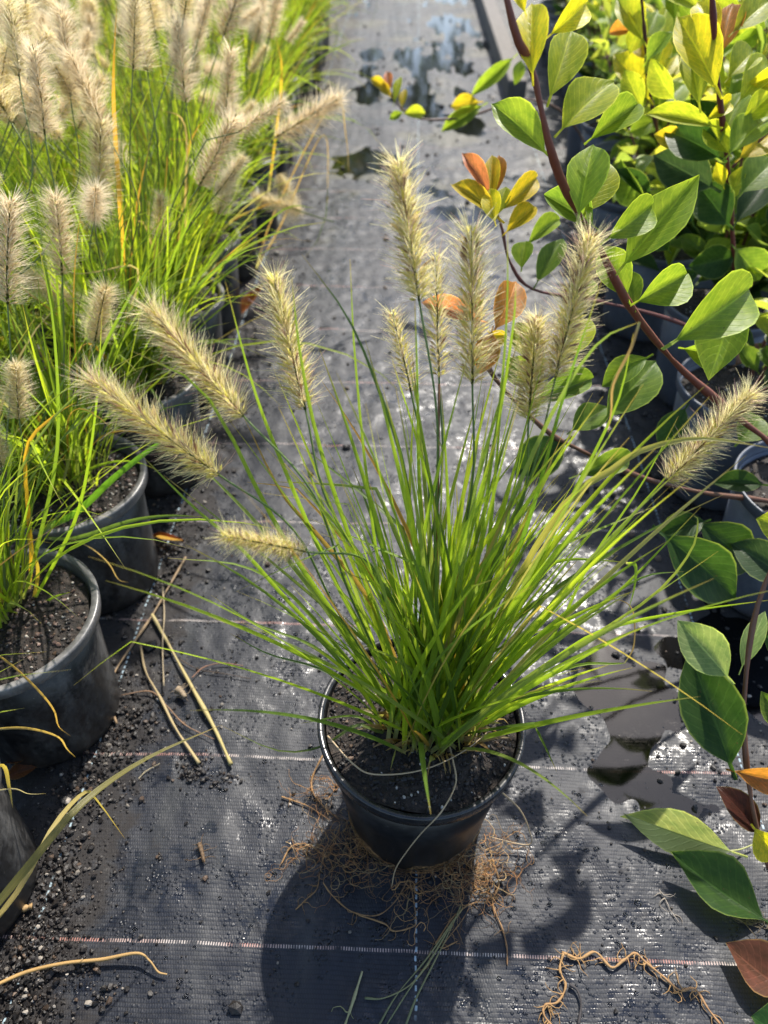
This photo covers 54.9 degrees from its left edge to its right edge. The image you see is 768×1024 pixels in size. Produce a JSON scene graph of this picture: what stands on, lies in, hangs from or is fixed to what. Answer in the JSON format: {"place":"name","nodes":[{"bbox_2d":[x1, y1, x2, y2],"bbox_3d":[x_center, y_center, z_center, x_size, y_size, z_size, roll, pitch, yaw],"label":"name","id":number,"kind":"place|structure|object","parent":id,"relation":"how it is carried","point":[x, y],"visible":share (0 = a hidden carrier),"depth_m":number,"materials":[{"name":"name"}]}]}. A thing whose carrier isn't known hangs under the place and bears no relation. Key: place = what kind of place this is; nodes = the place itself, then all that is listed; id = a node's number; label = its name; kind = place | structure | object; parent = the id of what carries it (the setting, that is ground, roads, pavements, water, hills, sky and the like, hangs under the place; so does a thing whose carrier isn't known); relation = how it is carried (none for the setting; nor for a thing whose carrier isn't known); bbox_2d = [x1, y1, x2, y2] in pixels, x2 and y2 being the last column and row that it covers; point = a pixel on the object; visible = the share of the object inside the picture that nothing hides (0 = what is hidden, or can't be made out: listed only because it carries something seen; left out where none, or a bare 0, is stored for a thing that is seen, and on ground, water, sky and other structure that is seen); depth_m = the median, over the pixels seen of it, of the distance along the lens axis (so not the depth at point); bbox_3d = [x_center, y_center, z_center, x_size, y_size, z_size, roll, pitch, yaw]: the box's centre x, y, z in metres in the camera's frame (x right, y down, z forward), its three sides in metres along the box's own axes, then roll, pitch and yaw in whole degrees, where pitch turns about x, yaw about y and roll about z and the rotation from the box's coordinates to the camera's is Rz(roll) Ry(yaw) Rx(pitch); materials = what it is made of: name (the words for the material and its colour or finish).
{"place":"outdoors","nodes":[
{"label":"outdoors","id":0,"kind":"place"},
{"bbox_2d":[0,103,37,220],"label":"potted fountain grass","id":1,"kind":"object","parent":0,"point":[7,151],"depth_m":1.31,"materials":[{"name":"plant"}]},
{"bbox_2d":[0,0,90,217],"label":"potted fountain grass","id":2,"kind":"object","parent":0,"point":[24,82],"depth_m":1.48,"materials":[{"name":"plant"}]},
{"bbox_2d":[0,0,93,545],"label":"potted fountain grass","id":3,"kind":"object","parent":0,"point":[11,22],"depth_m":0.79,"materials":[{"name":"plant"}]},
{"bbox_2d":[5,1,116,163],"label":"potted fountain grass","id":4,"kind":"object","parent":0,"point":[73,19],"depth_m":1.64,"materials":[{"name":"plant"}]},
{"bbox_2d":[2,0,141,135],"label":"potted fountain grass","id":5,"kind":"object","parent":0,"point":[97,47],"depth_m":1.83,"materials":[{"name":"plant"}]},
{"bbox_2d":[0,0,153,394],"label":"potted fountain grass","id":6,"kind":"object","parent":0,"point":[87,33],"depth_m":1.16,"materials":[{"name":"plant"}]},
{"bbox_2d":[29,0,156,72],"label":"potted fountain grass","id":7,"kind":"object","parent":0,"point":[101,15],"depth_m":2.01,"materials":[{"name":"plant"}]},
{"bbox_2d":[0,0,193,456],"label":"potted fountain grass","id":8,"kind":"object","parent":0,"point":[49,34],"depth_m":0.98,"materials":[{"name":"plant"}]},
{"bbox_2d":[0,129,210,615],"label":"potted fountain grass","id":9,"kind":"object","parent":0,"point":[118,497],"depth_m":0.92,"materials":[{"name":"plant"}]},
{"bbox_2d":[69,0,146,86],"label":"potted fountain grass","id":10,"kind":"object","parent":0,"point":[104,18],"depth_m":2.19,"materials":[{"name":"plant"}]},
{"bbox_2d":[0,0,217,288],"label":"potted fountain grass","id":11,"kind":"object","parent":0,"point":[65,163],"depth_m":1.38,"materials":[{"name":"plant"}]},
{"bbox_2d":[72,0,176,41],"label":"potted fountain grass","id":12,"kind":"object","parent":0,"point":[110,10],"depth_m":2.38,"materials":[{"name":"plant"}]},
{"bbox_2d":[1,0,252,227],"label":"potted fountain grass","id":13,"kind":"object","parent":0,"point":[89,17],"depth_m":1.51,"materials":[{"name":"plant"}]},
{"bbox_2d":[29,0,236,177],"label":"potted fountain grass","id":14,"kind":"object","parent":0,"point":[165,52],"depth_m":1.75,"materials":[{"name":"plant"}]},
{"bbox_2d":[0,181,287,767],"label":"potted fountain grass","id":15,"kind":"object","parent":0,"point":[50,606],"depth_m":0.79,"materials":[{"name":"plastic"}]},
{"bbox_2d":[73,0,222,126],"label":"potted fountain grass","id":16,"kind":"object","parent":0,"point":[148,43],"depth_m":1.92,"materials":[{"name":"plant"}]},
{"bbox_2d":[69,0,235,109],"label":"potted fountain grass","id":17,"kind":"object","parent":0,"point":[168,28],"depth_m":2.10,"materials":[{"name":"plant"}]},
{"bbox_2d":[0,0,310,405],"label":"potted fountain grass","id":18,"kind":"object","parent":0,"point":[217,290],"depth_m":1.15,"materials":[{"name":"plant"}]},
{"bbox_2d":[9,0,352,334],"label":"potted fountain grass","id":19,"kind":"object","parent":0,"point":[320,111],"depth_m":1.35,"materials":[{"name":"plant"}]},
{"bbox_2d":[99,0,309,84],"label":"potted fountain grass","id":20,"kind":"object","parent":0,"point":[216,24],"depth_m":2.29,"materials":[{"name":"plant"}]},
{"bbox_2d":[0,0,767,1023],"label":"ground","id":21,"kind":"structure","parent":0,"point":[234,828],"depth_m":0.89,"materials":[{"name":"fabric"}]},
{"bbox_2d":[2,763,36,779],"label":"fallen leaf","id":22,"kind":"object","parent":21,"relation":"on","point":[17,771],"visible":0.87,"depth_m":0.86,"materials":[{"name":"brown plant"}]},
{"bbox_2d":[21,903,32,911],"bbox_3d":[-0.369,0.406,0.757,0.018,0.008,0.008,-14,45,-14],"label":"bark chip","id":23,"kind":"object","parent":21,"relation":"on","point":[26,907],"visible":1,"depth_m":0.76,"materials":[{"name":"beige wood"}]},
{"bbox_2d":[0,952,166,984],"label":"dry stalk","id":24,"kind":"object","parent":21,"relation":"on","point":[43,967],"visible":1,"depth_m":0.72,"materials":[{"name":"beige plant"}]},
{"bbox_2d":[0,523,219,936],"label":"potted fountain grass","id":25,"kind":"object","parent":21,"relation":"on","point":[21,853],"depth_m":0.70,"materials":[{"name":"plant"}]},
{"bbox_2d":[114,556,186,723],"bbox_3d":[-0.328,0.162,1.012,0.032,0.006,0.282,4,44,5],"label":"dry stalk","id":26,"kind":"object","parent":21,"relation":"on","point":[147,622],"visible":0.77,"depth_m":1.02,"materials":[{"name":"brown plant"}]},
{"bbox_2d":[162,587,164,685],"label":"dry stalk","id":27,"kind":"object","parent":21,"relation":"on","point":[163,632],"visible":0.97,"depth_m":1.01,"materials":[{"name":"beige plant"}]},
{"bbox_2d":[153,532,181,539],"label":"fallen leaf","id":28,"kind":"object","parent":21,"relation":"on","point":[163,535],"visible":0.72,"depth_m":1.13,"materials":[{"name":"orange plant"}]},
{"bbox_2d":[122,690,213,739],"bbox_3d":[-0.264,0.247,0.920,0.144,0.007,0.023,19,47,19],"label":"dry stalk","id":29,"kind":"object","parent":21,"relation":"on","point":[169,709],"visible":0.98,"depth_m":0.92,"materials":[{"name":"brown plant"}]},
{"bbox_2d":[140,645,200,764],"bbox_3d":[-0.275,0.238,0.928,0.011,0.008,0.203,-24,49,-23],"label":"dry stalk","id":30,"kind":"object","parent":21,"relation":"on","point":[194,756],"visible":0.99,"depth_m":0.92,"materials":[{"name":"beige plant"}]},
{"bbox_2d":[169,682,191,700],"bbox_3d":[-0.254,0.227,0.939,0.027,0.012,0.025,15,46,15],"label":"pebble","id":31,"kind":"object","parent":21,"relation":"on","point":[179,690],"visible":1,"depth_m":0.93,"materials":[{"name":"beige stone"}]},
{"bbox_2d":[35,0,345,282],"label":"potted fountain grass","id":32,"kind":"object","parent":21,"relation":"on","point":[244,272],"depth_m":1.53,"materials":[{"name":"plant"}]},
{"bbox_2d":[151,613,232,765],"bbox_3d":[-0.250,0.219,0.948,0.008,0.009,0.267,-24,49,-23],"label":"dry stalk","id":33,"kind":"object","parent":21,"relation":"on","point":[202,706],"visible":0.99,"depth_m":0.93,"materials":[{"name":"beige plant"}]},
{"bbox_2d":[0,0,398,497],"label":"potted fountain grass","id":34,"kind":"object","parent":21,"relation":"on","point":[175,393],"depth_m":1.00,"materials":[{"name":"plant"}]},
{"bbox_2d":[188,833,216,862],"bbox_3d":[-0.194,0.363,0.794,0.032,0.006,0.032,11,45,12],"label":"seed husk","id":35,"kind":"object","parent":21,"relation":"on","point":[201,850],"visible":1,"depth_m":0.79,"materials":[{"name":"brown plant"}]},
{"bbox_2d":[179,659,250,678],"bbox_3d":[-0.223,0.207,0.965,0.104,0.004,0.008,12,45,13],"label":"dry stalk","id":36,"kind":"object","parent":21,"relation":"on","point":[212,671],"visible":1,"depth_m":0.96,"materials":[{"name":"brown plant"}]},
{"bbox_2d":[191,663,242,677],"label":"dry stalk","id":37,"kind":"object","parent":21,"relation":"on","point":[212,664],"visible":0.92,"depth_m":0.97,"materials":[{"name":"brown plant"}]},
{"bbox_2d":[113,0,366,198],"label":"potted fountain grass","id":38,"kind":"object","parent":21,"relation":"on","point":[282,167],"depth_m":1.97,"materials":[{"name":"plant"}]},
{"bbox_2d":[117,0,379,238],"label":"potted fountain grass","id":39,"kind":"object","parent":21,"relation":"on","point":[263,219],"depth_m":1.77,"materials":[{"name":"plant"}]},
{"bbox_2d":[241,285,261,312],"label":"fallen leaf","id":40,"kind":"object","parent":21,"relation":"on","point":[247,304],"visible":0.73,"depth_m":1.64,"materials":[{"name":"brown plant"}]},
{"bbox_2d":[169,0,370,167],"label":"potted fountain grass","id":41,"kind":"object","parent":21,"relation":"on","point":[290,151],"depth_m":2.14,"materials":[{"name":"plant"}]},
{"bbox_2d":[220,0,353,140],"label":"potted fountain grass","id":42,"kind":"object","parent":21,"relation":"on","point":[297,96],"depth_m":2.36,"materials":[{"name":"plant"}]},
{"bbox_2d":[240,0,362,120],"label":"potted fountain grass","id":43,"kind":"object","parent":21,"relation":"on","point":[305,85],"depth_m":2.54,"materials":[{"name":"plant"}]},
{"bbox_2d":[305,0,349,82],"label":"potted fountain grass","id":44,"kind":"object","parent":21,"relation":"on","point":[317,68],"depth_m":2.99,"materials":[{"name":"plant"}]},
{"bbox_2d":[287,0,370,98],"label":"potted fountain grass","id":45,"kind":"object","parent":21,"relation":"on","point":[314,43],"depth_m":2.72,"materials":[{"name":"plant"}]},
{"bbox_2d":[321,0,345,52],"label":"potted fountain grass","id":46,"kind":"object","parent":21,"relation":"on","point":[327,37],"depth_m":3.37,"materials":[{"name":"plant"}]},
{"bbox_2d":[313,0,376,65],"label":"potted fountain grass","id":47,"kind":"object","parent":21,"relation":"on","point":[324,50],"depth_m":3.18,"materials":[{"name":"plant"}]},
{"bbox_2d":[331,971,362,1023],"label":"dry stalk","id":48,"kind":"object","parent":21,"relation":"on","point":[353,999],"visible":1,"depth_m":0.70,"materials":[{"name":"grey plant"}]},
{"bbox_2d":[0,19,767,1023],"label":"soil crumbs","id":49,"kind":"object","parent":21,"relation":"on","point":[234,1007],"visible":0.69,"depth_m":0.83,"materials":[{"name":"black soil"}]},
{"bbox_2d":[1,39,767,1023],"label":"perlite grains","id":50,"kind":"object","parent":21,"relation":"on","point":[87,1003],"visible":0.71,"depth_m":0.84},
{"bbox_2d":[15,143,767,1023],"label":"water beads","id":51,"kind":"object","parent":21,"relation":"on","point":[489,911],"visible":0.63,"depth_m":0.81,"materials":[{"name":"white"}]},
{"bbox_2d":[365,963,428,999],"bbox_3d":[0.015,0.453,0.708,0.069,0.003,0.011,-18,46,-18],"label":"grass strand","id":52,"kind":"object","parent":21,"relation":"on","point":[372,998],"depth_m":0.70},
{"bbox_2d":[387,924,451,1023],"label":"grass strand","id":53,"kind":"object","parent":21,"relation":"on","point":[431,957],"depth_m":0.72},
{"bbox_2d":[379,909,461,1023],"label":"grass strand","id":54,"kind":"object","parent":21,"relation":"on","point":[386,1011],"depth_m":0.72},
{"bbox_2d":[405,906,460,1023],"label":"grass strand","id":55,"kind":"object","parent":21,"relation":"on","point":[412,1006],"depth_m":0.71},
{"bbox_2d":[313,0,562,358],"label":"puddle","id":56,"kind":"object","parent":21,"relation":"on","point":[418,66],"visible":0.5,"depth_m":2.96,"materials":[{"name":"liquid"}]},
{"bbox_2d":[476,0,526,98],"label":"timber edging","id":57,"kind":"object","parent":21,"relation":"on","point":[500,42],"visible":0.83,"depth_m":3.27,"materials":[{"name":"white wood"}]},
{"bbox_2d":[371,0,725,280],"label":"potted shrub","id":58,"kind":"object","parent":21,"relation":"on","point":[466,107],"visible":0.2,"depth_m":1.58,"materials":[{"name":"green plant"}]},
{"bbox_2d":[540,0,565,53],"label":"potted shrub","id":59,"kind":"object","parent":21,"relation":"on","point":[548,4],"visible":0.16,"depth_m":3.37,"materials":[{"name":"plant"}]},
{"bbox_2d":[534,953,573,1023],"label":"root strand","id":60,"kind":"object","parent":21,"relation":"on","point":[548,1006],"visible":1,"depth_m":0.70},
{"bbox_2d":[546,0,564,64],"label":"potted shrub","id":61,"kind":"object","parent":21,"relation":"on","point":[553,18],"visible":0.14,"depth_m":3.17,"materials":[{"name":"plant"}]},
{"bbox_2d":[552,0,585,36],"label":"potted shrub","id":62,"kind":"object","parent":21,"relation":"on","point":[560,7],"visible":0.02,"depth_m":2.96,"materials":[{"name":"green plant"}]},
{"bbox_2d":[569,983,581,1023],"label":"root strand","id":63,"kind":"object","parent":21,"relation":"on","point":[571,985],"visible":1,"depth_m":0.70},
{"bbox_2d":[562,28,588,97],"bbox_3d":[0.786,-1.791,2.744,0.292,0.449,0.302,0,44,0],"label":"potted shrub","id":64,"kind":"object","parent":21,"relation":"on","point":[565,86],"depth_m":2.83,"materials":[{"name":"plant"}]},
{"bbox_2d":[567,0,611,80],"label":"potted shrub","id":65,"kind":"object","parent":21,"relation":"on","point":[591,28],"visible":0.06,"depth_m":2.54,"materials":[{"name":"green plant"}]},
{"bbox_2d":[422,0,767,620],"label":"potted shrub","id":66,"kind":"object","parent":21,"relation":"on","point":[723,318],"visible":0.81,"depth_m":0.70,"materials":[{"name":"green plant"}]},
{"bbox_2d":[565,0,624,164],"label":"potted shrub","id":67,"kind":"object","parent":21,"relation":"on","point":[574,144],"visible":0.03,"depth_m":2.17,"materials":[{"name":"green plant"}]},
{"bbox_2d":[451,153,767,510],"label":"potted shrub","id":68,"kind":"object","parent":21,"relation":"on","point":[484,185],"visible":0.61,"depth_m":1.05,"materials":[{"name":"green plant"}]},
{"bbox_2d":[581,0,654,150],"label":"potted shrub","id":69,"kind":"object","parent":21,"relation":"on","point":[589,127],"visible":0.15,"depth_m":1.96,"materials":[{"name":"green plant"}]},
{"bbox_2d":[595,0,657,74],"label":"potted shrub","id":70,"kind":"object","parent":21,"relation":"on","point":[645,1],"visible":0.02,"depth_m":2.28,"materials":[{"name":"green plant"}]},
{"bbox_2d":[555,942,723,1023],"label":"root strand","id":71,"kind":"object","parent":21,"relation":"on","point":[606,963],"visible":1,"depth_m":0.72},
{"bbox_2d":[646,0,657,10],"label":"potted shrub","id":72,"kind":"object","parent":21,"relation":"on","point":[651,3],"depth_m":2.46,"materials":[{"name":"green plant"}]},
{"bbox_2d":[590,21,715,164],"bbox_3d":[0.639,-0.947,1.830,0.307,0.488,0.258,0,44,0],"label":"potted shrub","id":73,"kind":"object","parent":21,"relation":"on","point":[607,146],"visible":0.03,"depth_m":1.81,"materials":[{"name":"green plant"}]},
{"bbox_2d":[653,889,682,923],"bbox_3d":[0.292,0.406,0.760,0.025,0.006,0.032,0,44,0],"label":"root strand","id":74,"kind":"object","parent":21,"relation":"on","point":[663,895],"visible":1,"depth_m":0.76},
{"bbox_2d":[573,602,767,817],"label":"puddle","id":75,"kind":"object","parent":21,"relation":"on","point":[620,770],"visible":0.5,"depth_m":0.94,"materials":[{"name":"liquid"}]},
{"bbox_2d":[597,0,767,341],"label":"potted shrub","id":76,"kind":"object","parent":21,"relation":"on","point":[636,23],"visible":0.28,"depth_m":1.22,"materials":[{"name":"green plant"}]},
{"bbox_2d":[620,808,751,858],"bbox_3d":[0.328,0.351,0.801,0.140,0.024,0.048,14,45,15],"label":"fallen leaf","id":77,"kind":"object","parent":21,"relation":"on","point":[669,830],"visible":0.98,"depth_m":0.80,"materials":[{"name":"green plant"}]},
{"bbox_2d":[615,0,767,407],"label":"potted shrub","id":78,"kind":"object","parent":21,"relation":"on","point":[693,140],"visible":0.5,"depth_m":0.96,"materials":[{"name":"green plant"}]},
{"bbox_2d":[671,850,767,923],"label":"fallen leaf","id":79,"kind":"object","parent":21,"relation":"on","point":[720,882],"visible":1,"depth_m":0.76,"materials":[{"name":"green plant"}]},
{"bbox_2d":[677,572,767,869],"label":"potted shrub","id":80,"kind":"object","parent":21,"relation":"on","point":[706,653],"visible":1,"depth_m":0.60,"materials":[{"name":"green plant"}]},
{"bbox_2d":[690,0,767,96],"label":"potted shrub","id":81,"kind":"object","parent":21,"relation":"on","point":[756,45],"visible":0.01,"depth_m":1.91,"materials":[{"name":"green plant"}]},
{"bbox_2d":[710,26,767,165],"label":"potted shrub","id":82,"kind":"object","parent":21,"relation":"on","point":[757,48],"depth_m":1.71,"materials":[{"name":"green plant"}]},
{"bbox_2d":[726,939,767,996],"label":"fallen leaf","id":83,"kind":"object","parent":21,"relation":"on","point":[750,956],"visible":1,"depth_m":0.71,"materials":[{"name":"brown plant"}]},
{"bbox_2d":[733,910,767,937],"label":"root strand","id":84,"kind":"object","parent":21,"relation":"on","point":[753,923],"visible":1,"depth_m":0.75},
{"bbox_2d":[751,1003,767,1023],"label":"fallen leaf","id":85,"kind":"object","parent":21,"relation":"on","point":[760,1016],"visible":1,"depth_m":0.68,"materials":[{"name":"green plant"}]},
{"bbox_2d":[61,134,767,969],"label":"potted fountain grass","id":86,"kind":"object","parent":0,"point":[423,726],"depth_m":0.58,"materials":[{"name":"green plant"}]},
{"bbox_2d":[732,342,761,366],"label":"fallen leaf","id":87,"kind":"object","parent":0,"point":[738,360],"visible":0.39,"depth_m":1.16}
]}

